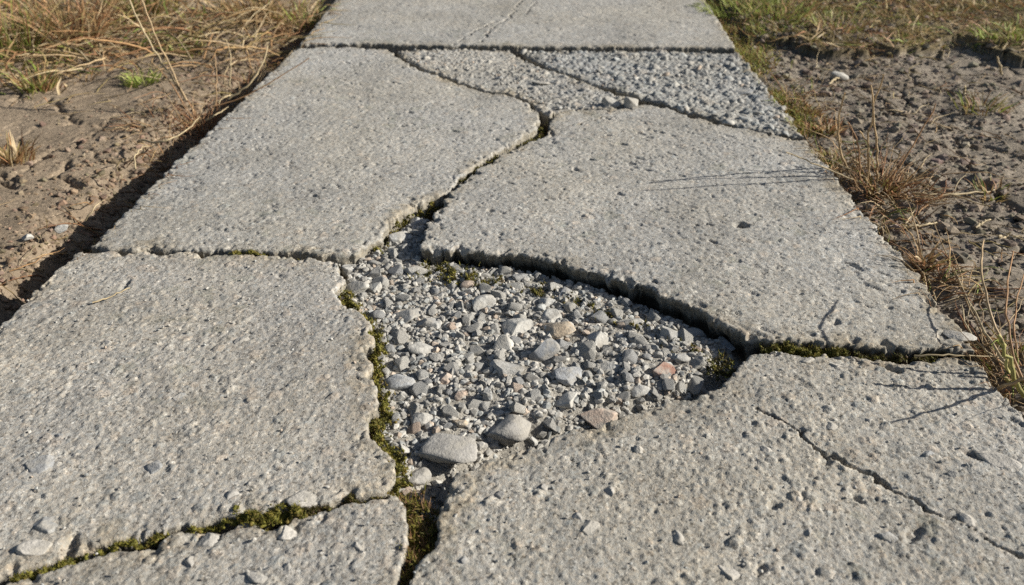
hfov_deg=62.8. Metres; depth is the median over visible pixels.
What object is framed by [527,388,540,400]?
pebble
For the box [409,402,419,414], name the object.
pebble
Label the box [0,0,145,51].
grass tuft
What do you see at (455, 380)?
pebble
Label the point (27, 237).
loose stone
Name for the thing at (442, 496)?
pebble
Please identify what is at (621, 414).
pebble
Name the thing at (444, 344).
pebble
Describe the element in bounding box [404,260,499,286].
moss
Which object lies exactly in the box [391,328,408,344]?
pebble
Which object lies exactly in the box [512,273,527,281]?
pebble
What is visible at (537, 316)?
pebble
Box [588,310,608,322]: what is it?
pebble
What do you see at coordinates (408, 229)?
pebble
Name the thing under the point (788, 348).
moss
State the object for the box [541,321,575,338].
pebble
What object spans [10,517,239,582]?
moss
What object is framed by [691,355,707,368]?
pebble
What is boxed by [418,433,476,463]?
pebble
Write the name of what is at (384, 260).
pebble
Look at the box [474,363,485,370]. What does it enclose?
pebble
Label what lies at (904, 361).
moss
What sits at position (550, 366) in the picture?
pebble
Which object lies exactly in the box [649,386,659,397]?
pebble
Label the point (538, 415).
pebble
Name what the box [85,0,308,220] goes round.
dry weed
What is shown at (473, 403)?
pebble
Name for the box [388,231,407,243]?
pebble
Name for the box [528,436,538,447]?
pebble
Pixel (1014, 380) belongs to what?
dry weed
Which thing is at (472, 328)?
pebble
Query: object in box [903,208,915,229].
dry stalk
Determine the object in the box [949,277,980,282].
dry stalk
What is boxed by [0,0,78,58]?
grass tuft
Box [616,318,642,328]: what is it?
pebble
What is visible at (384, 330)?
pebble
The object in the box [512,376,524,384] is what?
pebble
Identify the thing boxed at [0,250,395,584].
concrete slab
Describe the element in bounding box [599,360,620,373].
pebble
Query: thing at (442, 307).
pebble
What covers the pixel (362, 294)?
pebble
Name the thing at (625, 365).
pebble
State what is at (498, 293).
pebble
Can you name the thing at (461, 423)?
pebble
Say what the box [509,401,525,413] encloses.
pebble
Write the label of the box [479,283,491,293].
pebble
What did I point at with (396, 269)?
pebble
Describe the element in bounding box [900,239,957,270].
grass tuft
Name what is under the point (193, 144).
dry grass
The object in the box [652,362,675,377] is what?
pebble
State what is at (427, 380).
pebble
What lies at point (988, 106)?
grass tuft
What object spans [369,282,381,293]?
pebble
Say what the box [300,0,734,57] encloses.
concrete slab
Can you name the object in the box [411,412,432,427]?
pebble
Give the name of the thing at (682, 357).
pebble
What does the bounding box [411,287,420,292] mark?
pebble
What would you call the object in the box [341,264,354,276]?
pebble
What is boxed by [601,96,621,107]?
loose stone
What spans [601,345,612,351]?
pebble
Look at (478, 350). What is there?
pebble
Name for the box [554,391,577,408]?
pebble
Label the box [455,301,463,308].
pebble
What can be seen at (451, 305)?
pebble
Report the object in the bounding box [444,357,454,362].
pebble
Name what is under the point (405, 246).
pebble
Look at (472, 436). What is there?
pebble
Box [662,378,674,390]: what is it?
pebble
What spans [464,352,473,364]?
pebble
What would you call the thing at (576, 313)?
pebble
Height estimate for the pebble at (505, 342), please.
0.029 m
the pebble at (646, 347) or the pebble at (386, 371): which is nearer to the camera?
the pebble at (386, 371)
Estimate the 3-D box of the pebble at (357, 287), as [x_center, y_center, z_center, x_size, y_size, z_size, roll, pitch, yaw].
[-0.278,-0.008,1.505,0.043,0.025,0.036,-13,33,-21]
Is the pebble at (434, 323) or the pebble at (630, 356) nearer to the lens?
the pebble at (630, 356)
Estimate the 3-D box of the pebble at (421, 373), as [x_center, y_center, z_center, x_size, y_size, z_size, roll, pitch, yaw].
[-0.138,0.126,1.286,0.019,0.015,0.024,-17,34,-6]
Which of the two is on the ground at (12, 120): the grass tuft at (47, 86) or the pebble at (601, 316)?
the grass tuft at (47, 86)
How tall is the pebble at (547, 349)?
0.041 m
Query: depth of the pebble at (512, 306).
1.45 m
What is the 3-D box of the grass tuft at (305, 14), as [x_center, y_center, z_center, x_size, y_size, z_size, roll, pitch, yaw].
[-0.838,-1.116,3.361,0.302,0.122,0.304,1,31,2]
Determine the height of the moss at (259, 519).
0.026 m
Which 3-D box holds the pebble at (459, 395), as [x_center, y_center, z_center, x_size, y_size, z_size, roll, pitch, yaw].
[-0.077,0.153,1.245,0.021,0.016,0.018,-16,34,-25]
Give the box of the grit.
[2,112,1023,584]
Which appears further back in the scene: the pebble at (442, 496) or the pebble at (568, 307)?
the pebble at (568, 307)
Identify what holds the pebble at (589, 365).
on the gravel at (424, 361)
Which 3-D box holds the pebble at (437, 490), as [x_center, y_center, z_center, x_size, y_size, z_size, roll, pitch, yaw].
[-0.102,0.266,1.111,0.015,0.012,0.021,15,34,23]
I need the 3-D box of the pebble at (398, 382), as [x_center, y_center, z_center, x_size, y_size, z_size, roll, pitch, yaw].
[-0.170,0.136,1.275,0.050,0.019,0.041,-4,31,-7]
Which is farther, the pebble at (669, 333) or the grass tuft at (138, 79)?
the grass tuft at (138, 79)
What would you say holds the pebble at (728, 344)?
on the gravel at (424, 361)
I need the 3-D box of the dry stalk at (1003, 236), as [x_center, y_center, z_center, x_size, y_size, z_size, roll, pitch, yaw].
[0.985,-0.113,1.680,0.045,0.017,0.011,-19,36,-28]
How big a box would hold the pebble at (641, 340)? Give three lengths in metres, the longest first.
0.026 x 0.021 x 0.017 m
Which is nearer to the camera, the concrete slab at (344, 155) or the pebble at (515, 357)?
the pebble at (515, 357)
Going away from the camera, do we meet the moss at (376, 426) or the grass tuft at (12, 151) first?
the moss at (376, 426)
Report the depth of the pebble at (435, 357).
1.32 m
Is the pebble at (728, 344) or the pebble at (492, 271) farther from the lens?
the pebble at (492, 271)
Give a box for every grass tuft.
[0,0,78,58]
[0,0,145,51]
[0,126,42,166]
[1,56,65,93]
[90,0,185,21]
[115,64,163,87]
[156,33,206,56]
[207,0,296,24]
[266,0,340,29]
[689,0,781,22]
[739,0,822,22]
[790,101,825,117]
[805,109,849,137]
[807,5,870,32]
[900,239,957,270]
[948,85,1020,116]
[964,174,1010,202]
[965,20,1023,42]
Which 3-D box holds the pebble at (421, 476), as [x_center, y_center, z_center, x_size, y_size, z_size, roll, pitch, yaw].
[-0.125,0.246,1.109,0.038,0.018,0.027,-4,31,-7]
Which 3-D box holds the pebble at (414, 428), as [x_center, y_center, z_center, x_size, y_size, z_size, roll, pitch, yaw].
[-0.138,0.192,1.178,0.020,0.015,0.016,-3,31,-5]
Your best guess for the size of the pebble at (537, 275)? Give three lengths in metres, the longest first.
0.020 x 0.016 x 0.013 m
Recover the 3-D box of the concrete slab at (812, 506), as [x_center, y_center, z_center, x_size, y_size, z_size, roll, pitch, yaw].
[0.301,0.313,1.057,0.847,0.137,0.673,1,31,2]
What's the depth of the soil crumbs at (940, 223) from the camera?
2.20 m
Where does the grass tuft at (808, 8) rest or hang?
on the ground at (12, 120)
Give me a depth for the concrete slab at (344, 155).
1.97 m
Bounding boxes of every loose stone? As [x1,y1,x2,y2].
[21,234,33,240]
[54,224,67,233]
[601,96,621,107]
[623,97,637,108]
[830,71,848,80]
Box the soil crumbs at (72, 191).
[0,0,329,323]
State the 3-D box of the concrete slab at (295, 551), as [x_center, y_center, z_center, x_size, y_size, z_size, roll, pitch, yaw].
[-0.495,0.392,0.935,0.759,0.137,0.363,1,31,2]
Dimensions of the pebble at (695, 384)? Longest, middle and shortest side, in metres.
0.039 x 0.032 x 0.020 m
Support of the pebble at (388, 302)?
on the gravel at (424, 361)
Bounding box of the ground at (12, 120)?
[0,0,1023,579]
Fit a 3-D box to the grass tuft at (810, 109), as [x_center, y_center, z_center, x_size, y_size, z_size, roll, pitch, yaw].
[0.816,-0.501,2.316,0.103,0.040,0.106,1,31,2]
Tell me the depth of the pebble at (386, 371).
1.29 m
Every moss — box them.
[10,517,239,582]
[225,498,317,530]
[229,249,265,255]
[304,491,390,515]
[338,289,413,495]
[372,200,443,253]
[382,482,440,584]
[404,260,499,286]
[459,122,547,183]
[486,275,739,380]
[706,0,850,166]
[759,340,850,358]
[841,350,969,364]
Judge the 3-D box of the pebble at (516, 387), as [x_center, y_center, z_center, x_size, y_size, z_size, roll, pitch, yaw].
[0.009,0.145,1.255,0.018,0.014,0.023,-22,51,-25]
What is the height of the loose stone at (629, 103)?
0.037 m
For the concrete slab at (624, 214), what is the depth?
1.64 m
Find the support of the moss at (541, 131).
on the concrete slab at (344, 155)
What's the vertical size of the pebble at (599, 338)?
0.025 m
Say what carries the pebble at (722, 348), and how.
on the gravel at (424, 361)
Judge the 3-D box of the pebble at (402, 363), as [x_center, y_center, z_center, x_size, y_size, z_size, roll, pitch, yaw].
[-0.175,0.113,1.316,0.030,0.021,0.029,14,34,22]
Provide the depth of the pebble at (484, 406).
1.23 m
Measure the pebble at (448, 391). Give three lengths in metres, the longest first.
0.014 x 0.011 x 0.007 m
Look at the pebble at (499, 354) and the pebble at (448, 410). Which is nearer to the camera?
the pebble at (448, 410)
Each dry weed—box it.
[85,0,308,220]
[786,74,966,212]
[914,221,1023,398]
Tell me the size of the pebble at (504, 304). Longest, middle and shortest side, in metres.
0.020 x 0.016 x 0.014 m
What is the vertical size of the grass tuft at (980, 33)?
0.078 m
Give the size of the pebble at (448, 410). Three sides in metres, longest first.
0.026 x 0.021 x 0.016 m
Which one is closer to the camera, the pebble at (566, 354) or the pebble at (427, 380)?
the pebble at (427, 380)
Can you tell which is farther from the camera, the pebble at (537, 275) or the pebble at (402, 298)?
the pebble at (537, 275)
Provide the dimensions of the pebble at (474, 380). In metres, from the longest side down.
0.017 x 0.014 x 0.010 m
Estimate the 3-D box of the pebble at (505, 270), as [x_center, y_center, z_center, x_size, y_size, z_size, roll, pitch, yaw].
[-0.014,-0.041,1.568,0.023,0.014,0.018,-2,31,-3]
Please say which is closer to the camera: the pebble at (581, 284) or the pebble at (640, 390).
the pebble at (640, 390)
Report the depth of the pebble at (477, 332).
1.38 m
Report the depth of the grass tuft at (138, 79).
2.65 m
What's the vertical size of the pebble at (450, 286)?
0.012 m
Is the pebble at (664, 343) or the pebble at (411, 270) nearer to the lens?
the pebble at (664, 343)
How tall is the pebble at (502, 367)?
0.020 m
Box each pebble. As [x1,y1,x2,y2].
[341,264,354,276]
[346,277,355,283]
[346,281,368,293]
[357,292,366,297]
[367,260,377,265]
[367,266,380,277]
[367,310,385,318]
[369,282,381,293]
[371,276,389,286]
[375,327,387,335]
[375,353,386,364]
[379,257,388,263]
[379,367,390,374]
[383,263,390,269]
[383,344,394,352]
[384,299,392,307]
[384,374,415,390]
[387,264,403,273]
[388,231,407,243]
[388,248,397,258]
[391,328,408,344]
[391,413,400,424]
[391,442,398,448]
[392,308,420,323]
[393,356,410,371]
[394,258,402,263]
[395,294,410,302]
[396,444,412,454]
[398,243,409,251]
[400,352,409,357]
[401,487,411,496]
[404,227,411,232]
[404,265,434,277]
[406,467,431,486]
[407,341,432,354]
[407,422,420,433]
[409,217,421,224]
[409,381,427,397]
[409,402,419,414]
[410,445,420,452]
[411,230,421,235]
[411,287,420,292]
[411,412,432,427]
[415,277,424,284]
[416,369,428,380]
[417,318,440,328]
[417,459,429,467]
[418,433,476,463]
[422,377,432,383]
[427,304,435,315]
[428,353,443,361]
[428,487,441,496]
[431,288,439,293]
[432,331,441,338]
[433,372,451,384]
[434,367,441,372]
[437,384,445,390]
[438,304,446,309]
[438,490,447,506]
[439,342,450,347]
[442,404,458,417]
[443,362,459,372]
[443,422,453,428]
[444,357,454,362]
[445,389,452,394]
[446,322,456,329]
[447,282,454,289]
[447,303,453,309]
[451,377,458,382]
[451,420,467,427]
[452,263,463,271]
[452,311,461,318]
[454,390,467,400]
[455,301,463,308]
[455,332,464,340]
[458,403,466,412]
[460,269,475,280]
[460,280,474,287]
[462,313,474,324]
[464,321,483,332]
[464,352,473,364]
[464,365,471,370]
[466,434,476,440]
[467,387,475,391]
[467,398,482,408]
[468,379,478,382]
[469,408,476,416]
[470,345,484,356]
[472,294,495,312]
[474,329,481,335]
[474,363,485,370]
[476,313,484,321]
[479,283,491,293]
[480,379,488,387]
[480,401,490,410]
[481,273,489,277]
[483,387,491,400]
[487,414,530,445]
[489,268,495,274]
[489,359,523,376]
[490,289,506,299]
[490,311,500,315]
[490,323,499,333]
[492,335,513,349]
[494,350,505,360]
[499,266,510,274]
[500,302,507,308]
[502,318,533,335]
[504,282,521,291]
[505,310,512,316]
[507,302,522,310]
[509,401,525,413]
[511,336,520,343]
[511,354,518,359]
[511,382,522,392]
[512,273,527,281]
[512,296,521,302]
[512,314,526,318]
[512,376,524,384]
[524,373,538,381]
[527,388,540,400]
[528,338,559,361]
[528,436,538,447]
[532,314,540,319]
[534,272,541,280]
[535,413,543,417]
[538,298,555,305]
[538,378,544,384]
[540,308,561,322]
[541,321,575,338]
[542,363,552,371]
[542,418,559,432]
[546,282,557,290]
[551,356,566,365]
[554,367,582,385]
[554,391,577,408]
[555,339,571,349]
[558,286,577,299]
[561,351,568,357]
[563,302,575,313]
[570,309,581,318]
[571,361,580,367]
[576,282,585,287]
[577,340,595,360]
[580,408,617,428]
[582,361,595,369]
[584,370,592,378]
[586,331,610,346]
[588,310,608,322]
[593,391,602,399]
[596,381,607,388]
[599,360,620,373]
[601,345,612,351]
[606,398,615,402]
[608,307,622,317]
[608,318,616,324]
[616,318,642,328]
[616,391,629,402]
[618,411,625,418]
[621,298,631,306]
[621,361,630,370]
[622,349,637,363]
[622,372,633,381]
[628,331,643,338]
[630,384,650,397]
[633,335,647,345]
[641,353,650,359]
[643,344,651,350]
[647,308,660,321]
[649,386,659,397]
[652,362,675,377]
[657,338,667,346]
[659,326,678,341]
[662,348,669,356]
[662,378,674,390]
[675,352,690,361]
[676,381,685,393]
[678,328,694,342]
[687,327,705,336]
[687,375,704,395]
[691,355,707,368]
[718,336,735,350]
[718,346,725,350]
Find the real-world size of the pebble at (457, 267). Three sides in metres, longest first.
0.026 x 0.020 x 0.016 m
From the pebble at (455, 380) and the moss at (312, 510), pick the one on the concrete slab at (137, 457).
the moss at (312, 510)
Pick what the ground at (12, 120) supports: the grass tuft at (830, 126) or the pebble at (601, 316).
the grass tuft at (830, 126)
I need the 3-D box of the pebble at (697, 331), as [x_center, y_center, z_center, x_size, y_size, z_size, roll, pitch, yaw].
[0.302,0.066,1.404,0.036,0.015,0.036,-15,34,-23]
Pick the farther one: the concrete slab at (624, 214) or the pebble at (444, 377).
the concrete slab at (624, 214)
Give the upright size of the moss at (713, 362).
0.036 m
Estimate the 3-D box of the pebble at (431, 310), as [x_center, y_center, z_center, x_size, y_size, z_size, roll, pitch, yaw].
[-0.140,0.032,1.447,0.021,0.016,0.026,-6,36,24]
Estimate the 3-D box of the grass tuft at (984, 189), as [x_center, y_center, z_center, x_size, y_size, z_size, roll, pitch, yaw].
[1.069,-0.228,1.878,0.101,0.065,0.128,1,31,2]
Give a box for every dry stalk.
[92,287,129,302]
[902,222,936,227]
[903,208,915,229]
[904,174,990,205]
[912,189,994,195]
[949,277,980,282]
[975,219,990,227]
[997,56,1002,74]
[998,231,1010,237]
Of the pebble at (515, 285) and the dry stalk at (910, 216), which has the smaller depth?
the pebble at (515, 285)
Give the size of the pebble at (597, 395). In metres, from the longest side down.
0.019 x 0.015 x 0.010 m
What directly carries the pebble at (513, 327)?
on the gravel at (424, 361)
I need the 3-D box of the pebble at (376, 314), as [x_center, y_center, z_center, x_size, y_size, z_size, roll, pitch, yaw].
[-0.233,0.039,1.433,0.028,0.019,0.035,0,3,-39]
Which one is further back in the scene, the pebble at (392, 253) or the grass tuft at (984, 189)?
the grass tuft at (984, 189)
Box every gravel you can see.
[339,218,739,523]
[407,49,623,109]
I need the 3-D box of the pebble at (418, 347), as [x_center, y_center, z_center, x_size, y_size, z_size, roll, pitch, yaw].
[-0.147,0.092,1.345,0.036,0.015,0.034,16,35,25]
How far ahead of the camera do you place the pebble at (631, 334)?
1.37 m
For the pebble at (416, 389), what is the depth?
1.25 m
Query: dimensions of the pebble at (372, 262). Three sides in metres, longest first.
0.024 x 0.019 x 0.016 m
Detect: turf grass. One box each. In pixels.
[723,0,1023,57]
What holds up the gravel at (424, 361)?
on the ground at (12, 120)
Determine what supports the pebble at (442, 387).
on the gravel at (424, 361)
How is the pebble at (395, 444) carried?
on the gravel at (424, 361)
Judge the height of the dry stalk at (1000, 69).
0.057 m
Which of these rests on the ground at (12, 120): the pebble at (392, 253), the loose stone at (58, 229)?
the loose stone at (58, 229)
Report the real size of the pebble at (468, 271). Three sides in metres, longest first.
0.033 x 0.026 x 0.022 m
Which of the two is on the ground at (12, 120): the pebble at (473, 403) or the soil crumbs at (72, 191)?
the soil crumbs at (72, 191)
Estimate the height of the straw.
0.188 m
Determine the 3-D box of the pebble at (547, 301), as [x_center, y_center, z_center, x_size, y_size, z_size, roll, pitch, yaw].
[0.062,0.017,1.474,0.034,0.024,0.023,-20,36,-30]
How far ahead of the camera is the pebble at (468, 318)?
1.42 m
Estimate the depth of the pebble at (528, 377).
1.28 m
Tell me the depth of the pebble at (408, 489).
1.09 m
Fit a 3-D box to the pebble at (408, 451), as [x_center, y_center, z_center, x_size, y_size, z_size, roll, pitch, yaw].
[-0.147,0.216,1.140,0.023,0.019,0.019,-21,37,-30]
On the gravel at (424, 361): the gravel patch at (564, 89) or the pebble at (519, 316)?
the pebble at (519, 316)
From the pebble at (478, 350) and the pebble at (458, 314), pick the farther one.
the pebble at (458, 314)
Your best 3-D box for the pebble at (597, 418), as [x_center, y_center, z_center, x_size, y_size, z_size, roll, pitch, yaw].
[0.129,0.180,1.229,0.051,0.021,0.044,-27,40,-37]
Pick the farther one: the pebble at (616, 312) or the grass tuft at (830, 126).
the grass tuft at (830, 126)
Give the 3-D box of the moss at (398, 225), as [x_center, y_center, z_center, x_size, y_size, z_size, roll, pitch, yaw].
[-0.202,-0.153,1.753,0.059,0.034,0.357,15,34,24]
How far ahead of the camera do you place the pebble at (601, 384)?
1.26 m
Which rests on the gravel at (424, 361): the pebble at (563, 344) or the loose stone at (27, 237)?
the pebble at (563, 344)
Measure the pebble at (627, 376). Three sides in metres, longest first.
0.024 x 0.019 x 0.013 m
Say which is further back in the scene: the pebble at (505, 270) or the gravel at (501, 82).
the gravel at (501, 82)
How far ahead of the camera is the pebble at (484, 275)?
1.56 m
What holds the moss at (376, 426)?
on the gravel at (424, 361)
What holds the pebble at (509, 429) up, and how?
on the gravel at (424, 361)
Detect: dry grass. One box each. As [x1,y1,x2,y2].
[0,0,351,109]
[0,2,339,304]
[755,66,1023,411]
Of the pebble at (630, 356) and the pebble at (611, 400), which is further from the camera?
the pebble at (630, 356)
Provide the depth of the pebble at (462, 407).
1.22 m
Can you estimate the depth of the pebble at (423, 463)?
1.12 m
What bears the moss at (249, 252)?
on the concrete slab at (137, 457)
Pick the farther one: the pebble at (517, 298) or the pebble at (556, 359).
the pebble at (517, 298)
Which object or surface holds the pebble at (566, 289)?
on the gravel at (424, 361)
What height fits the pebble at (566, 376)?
0.017 m
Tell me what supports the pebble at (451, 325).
on the gravel at (424, 361)
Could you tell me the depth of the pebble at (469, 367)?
1.29 m
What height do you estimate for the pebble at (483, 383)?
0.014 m
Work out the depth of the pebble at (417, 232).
1.69 m
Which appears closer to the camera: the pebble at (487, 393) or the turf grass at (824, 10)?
the pebble at (487, 393)
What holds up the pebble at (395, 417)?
on the gravel at (424, 361)
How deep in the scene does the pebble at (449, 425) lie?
1.18 m
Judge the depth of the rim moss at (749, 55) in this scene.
2.73 m
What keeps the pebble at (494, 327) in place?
on the gravel at (424, 361)
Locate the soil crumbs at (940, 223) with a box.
[705,0,1023,410]
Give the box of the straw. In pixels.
[0,0,1023,401]
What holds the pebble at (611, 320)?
on the gravel at (424, 361)
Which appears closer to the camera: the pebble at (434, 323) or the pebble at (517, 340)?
the pebble at (517, 340)
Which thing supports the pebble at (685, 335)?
on the gravel at (424, 361)
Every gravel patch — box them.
[397,48,624,136]
[519,48,802,140]
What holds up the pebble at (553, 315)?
on the gravel at (424, 361)
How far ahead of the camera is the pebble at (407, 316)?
1.43 m
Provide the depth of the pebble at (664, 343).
1.35 m
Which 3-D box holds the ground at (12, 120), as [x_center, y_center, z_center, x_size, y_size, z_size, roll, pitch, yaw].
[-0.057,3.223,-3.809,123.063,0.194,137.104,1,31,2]
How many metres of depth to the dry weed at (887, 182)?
1.87 m
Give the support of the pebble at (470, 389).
on the gravel at (424, 361)
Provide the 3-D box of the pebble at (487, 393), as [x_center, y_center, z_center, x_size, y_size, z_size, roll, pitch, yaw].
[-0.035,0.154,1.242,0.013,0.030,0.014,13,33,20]
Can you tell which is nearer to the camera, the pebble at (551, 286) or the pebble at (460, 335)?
the pebble at (460, 335)
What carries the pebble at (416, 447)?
on the gravel at (424, 361)
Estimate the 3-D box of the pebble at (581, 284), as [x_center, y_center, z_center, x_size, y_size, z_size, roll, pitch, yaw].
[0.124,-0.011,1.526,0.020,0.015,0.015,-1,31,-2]
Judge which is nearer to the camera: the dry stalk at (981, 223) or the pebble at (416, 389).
the pebble at (416, 389)
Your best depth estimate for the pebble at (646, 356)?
1.32 m
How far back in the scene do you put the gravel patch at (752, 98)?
2.52 m
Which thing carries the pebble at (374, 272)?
on the gravel at (424, 361)
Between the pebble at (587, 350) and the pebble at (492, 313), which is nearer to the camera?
the pebble at (587, 350)
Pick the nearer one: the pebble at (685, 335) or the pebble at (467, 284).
the pebble at (685, 335)
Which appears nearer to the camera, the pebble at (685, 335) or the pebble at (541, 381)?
the pebble at (541, 381)
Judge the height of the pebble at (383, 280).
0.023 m
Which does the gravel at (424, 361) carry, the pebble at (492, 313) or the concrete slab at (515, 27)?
the pebble at (492, 313)
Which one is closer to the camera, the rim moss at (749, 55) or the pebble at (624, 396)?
the pebble at (624, 396)
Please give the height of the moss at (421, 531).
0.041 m
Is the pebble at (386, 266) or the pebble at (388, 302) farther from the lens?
the pebble at (386, 266)
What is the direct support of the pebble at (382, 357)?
on the gravel at (424, 361)
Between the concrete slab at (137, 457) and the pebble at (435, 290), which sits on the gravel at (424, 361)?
the pebble at (435, 290)
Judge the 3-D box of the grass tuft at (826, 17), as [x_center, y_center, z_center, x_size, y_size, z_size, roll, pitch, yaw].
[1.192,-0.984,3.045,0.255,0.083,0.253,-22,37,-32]
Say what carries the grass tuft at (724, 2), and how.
on the ground at (12, 120)
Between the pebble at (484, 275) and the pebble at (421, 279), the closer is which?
the pebble at (421, 279)
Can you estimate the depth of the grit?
1.07 m
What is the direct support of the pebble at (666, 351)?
on the gravel at (424, 361)
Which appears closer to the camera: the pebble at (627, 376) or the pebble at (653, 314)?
the pebble at (627, 376)
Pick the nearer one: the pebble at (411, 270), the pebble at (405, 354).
the pebble at (405, 354)
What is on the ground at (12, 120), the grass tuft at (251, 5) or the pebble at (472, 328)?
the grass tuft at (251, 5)
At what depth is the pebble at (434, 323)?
1.41 m
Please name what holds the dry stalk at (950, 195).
on the ground at (12, 120)
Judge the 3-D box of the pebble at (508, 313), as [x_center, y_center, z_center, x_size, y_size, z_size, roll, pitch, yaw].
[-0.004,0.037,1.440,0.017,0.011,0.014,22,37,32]
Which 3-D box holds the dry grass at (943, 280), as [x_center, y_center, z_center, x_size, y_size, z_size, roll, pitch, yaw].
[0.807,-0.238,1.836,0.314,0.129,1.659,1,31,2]
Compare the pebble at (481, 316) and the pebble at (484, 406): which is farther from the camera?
the pebble at (481, 316)
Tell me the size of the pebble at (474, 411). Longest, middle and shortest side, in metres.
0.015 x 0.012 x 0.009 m
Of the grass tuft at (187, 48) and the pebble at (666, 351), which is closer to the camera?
the pebble at (666, 351)
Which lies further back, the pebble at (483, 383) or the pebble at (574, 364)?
the pebble at (574, 364)
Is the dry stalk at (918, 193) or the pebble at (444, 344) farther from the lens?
the dry stalk at (918, 193)
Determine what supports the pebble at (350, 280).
on the gravel at (424, 361)
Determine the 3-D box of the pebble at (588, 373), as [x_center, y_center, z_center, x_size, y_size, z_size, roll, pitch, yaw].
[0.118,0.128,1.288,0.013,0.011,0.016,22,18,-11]
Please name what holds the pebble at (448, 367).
on the gravel at (424, 361)
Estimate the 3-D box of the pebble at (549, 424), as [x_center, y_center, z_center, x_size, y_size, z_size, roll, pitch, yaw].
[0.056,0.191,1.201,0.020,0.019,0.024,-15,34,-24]
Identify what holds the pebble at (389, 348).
on the gravel at (424, 361)
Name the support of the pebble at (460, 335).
on the gravel at (424, 361)
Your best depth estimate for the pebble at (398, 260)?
1.60 m
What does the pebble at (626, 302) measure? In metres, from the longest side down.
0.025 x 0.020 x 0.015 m
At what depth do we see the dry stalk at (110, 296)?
1.44 m
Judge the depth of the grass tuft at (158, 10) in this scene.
3.36 m
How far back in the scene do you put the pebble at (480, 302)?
1.46 m
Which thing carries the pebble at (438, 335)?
on the gravel at (424, 361)
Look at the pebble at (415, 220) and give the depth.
1.75 m
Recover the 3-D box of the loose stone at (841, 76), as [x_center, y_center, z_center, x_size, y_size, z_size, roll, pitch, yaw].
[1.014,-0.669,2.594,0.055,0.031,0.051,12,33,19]
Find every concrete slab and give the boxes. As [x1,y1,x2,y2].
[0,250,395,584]
[6,495,408,584]
[91,47,539,267]
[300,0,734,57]
[409,351,1023,584]
[420,105,976,364]
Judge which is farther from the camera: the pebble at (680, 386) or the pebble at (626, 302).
the pebble at (626, 302)
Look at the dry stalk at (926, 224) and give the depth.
1.72 m
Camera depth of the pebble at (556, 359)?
1.32 m
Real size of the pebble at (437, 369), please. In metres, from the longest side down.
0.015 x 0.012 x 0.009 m
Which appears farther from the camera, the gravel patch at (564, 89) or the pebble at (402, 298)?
the gravel patch at (564, 89)

